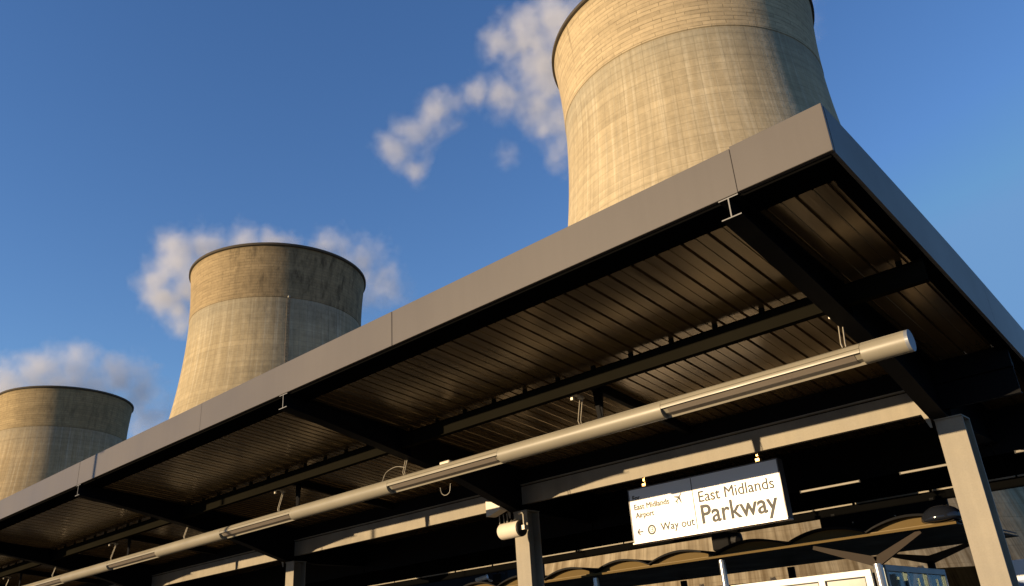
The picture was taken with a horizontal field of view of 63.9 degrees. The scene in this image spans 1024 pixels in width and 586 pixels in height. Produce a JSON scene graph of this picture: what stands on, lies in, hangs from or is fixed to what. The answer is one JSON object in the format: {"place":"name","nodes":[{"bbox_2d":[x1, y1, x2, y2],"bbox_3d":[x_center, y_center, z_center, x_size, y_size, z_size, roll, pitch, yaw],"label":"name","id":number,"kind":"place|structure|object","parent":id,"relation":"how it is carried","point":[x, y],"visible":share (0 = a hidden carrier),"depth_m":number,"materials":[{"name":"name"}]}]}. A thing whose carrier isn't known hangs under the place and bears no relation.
{"place":"outdoors","nodes":[
{"label":"outdoors","id":0,"kind":"place"},
{"bbox_2d":[414,565,544,585],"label":"station building","id":1,"kind":"structure","parent":0,"point":[470,579],"depth_m":17.96,"materials":[{"name":"black metal"}]},
{"bbox_2d":[0,0,1023,438],"label":"sky","id":2,"kind":"structure","parent":0,"point":[421,145],"materials":[{"name":"blue"}]},
{"bbox_3d":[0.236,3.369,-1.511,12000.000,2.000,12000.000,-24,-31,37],"label":"ground","id":3,"kind":"structure","parent":0,"visible":0},
{"bbox_2d":[0,385,133,499],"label":"cooling tower","id":4,"kind":"structure","parent":3,"relation":"on","point":[46,431],"depth_m":325.07,"materials":[{"name":"concrete"}]},
{"bbox_2d":[169,242,365,418],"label":"cooling tower","id":5,"kind":"structure","parent":3,"relation":"on","point":[258,309],"depth_m":227.90,"materials":[{"name":"concrete"}]},
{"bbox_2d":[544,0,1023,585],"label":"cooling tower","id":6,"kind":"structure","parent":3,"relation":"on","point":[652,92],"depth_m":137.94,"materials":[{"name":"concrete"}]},
{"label":"platform","id":7,"kind":"structure","parent":0,"visible":0},
{"bbox_2d":[0,103,1023,585],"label":"canopy","id":8,"kind":"structure","parent":7,"relation":"on","point":[774,245],"depth_m":9.29,"materials":[{"name":"metal"}]},
{"bbox_2d":[3,317,915,585],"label":"tube light","id":9,"kind":"object","parent":8,"relation":"hanging from","point":[869,352],"visible":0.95,"depth_m":8.84,"materials":[{"name":"paint"}]},
{"bbox_2d":[475,572,505,581],"bbox_3d":[-0.403,5.223,15.338,0.557,0.468,0.246,-16,-27,26],"label":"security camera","id":10,"kind":"object","parent":8,"relation":"attached to","point":[498,577],"visible":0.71,"depth_m":15.22,"materials":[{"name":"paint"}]},
{"bbox_2d":[486,502,506,517],"bbox_3d":[-0.222,3.083,11.753,0.270,0.215,0.160,-24,-31,37],"label":"junction box","id":11,"kind":"object","parent":8,"relation":"attached to","point":[493,510],"visible":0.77,"depth_m":11.71,"materials":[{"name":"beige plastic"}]},
{"bbox_2d":[497,511,527,539],"bbox_3d":[0.069,3.190,11.261,0.460,0.343,0.359,-24,-31,37],"label":"loudspeaker","id":12,"kind":"object","parent":8,"relation":"attached to","point":[515,528],"visible":1,"depth_m":11.12,"materials":[{"name":"beige plastic"}]},
{"bbox_2d":[627,452,793,544],"bbox_3d":[2.313,2.486,9.920,2.094,0.810,0.145,-24,-31,37],"label":"station sign","id":13,"kind":"object","parent":8,"relation":"hanging from","point":[755,493],"visible":1,"depth_m":9.78,"materials":[{"name":"white metal"}]},
{"bbox_2d":[711,531,742,551],"bbox_3d":[3.132,3.267,12.057,0.448,0.980,0.250,-24,-31,37],"label":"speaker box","id":14,"kind":"object","parent":8,"relation":"hanging from","point":[722,540],"visible":0.58,"depth_m":11.85,"materials":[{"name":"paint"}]},
{"bbox_2d":[800,480,861,493],"bbox_3d":[4.071,2.480,10.497,0.794,0.034,0.054,-24,-31,37],"label":"batten light","id":15,"kind":"object","parent":8,"relation":"attached to","point":[830,486],"visible":1,"depth_m":10.47,"materials":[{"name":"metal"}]},
{"bbox_2d":[820,498,948,529],"bbox_3d":[4.855,2.966,10.736,1.660,0.350,0.079,-24,-31,37],"label":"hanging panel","id":16,"kind":"object","parent":8,"relation":"hanging from","point":[866,520],"visible":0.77,"depth_m":10.79,"materials":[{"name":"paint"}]},
{"bbox_2d":[899,464,946,474],"bbox_3d":[5.003,2.067,9.722,0.794,0.034,0.054,-24,-31,37],"label":"batten light","id":17,"kind":"object","parent":8,"relation":"attached to","point":[923,469],"visible":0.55,"depth_m":9.78,"materials":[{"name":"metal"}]},
{"bbox_2d":[1014,449,1023,453],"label":"batten light","id":18,"kind":"object","parent":8,"relation":"attached to","point":[1019,451],"visible":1,"depth_m":9.15,"materials":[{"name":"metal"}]},
{"bbox_2d":[464,505,1018,585],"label":"waiting shelter","id":19,"kind":"object","parent":7,"relation":"on","point":[885,541],"visible":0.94,"depth_m":10.47,"materials":[{"name":"brown wood"}]},
{"bbox_2d":[732,569,874,585],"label":"window frame","id":20,"kind":"structure","parent":19,"relation":"in","point":[859,577],"depth_m":9.62,"materials":[{"name":"metal"}]},
{"bbox_2d":[1012,559,1023,585],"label":"information board","id":21,"kind":"object","parent":7,"relation":"on","point":[1018,565],"visible":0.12,"depth_m":10.56,"materials":[{"name":"metal"}]}
]}

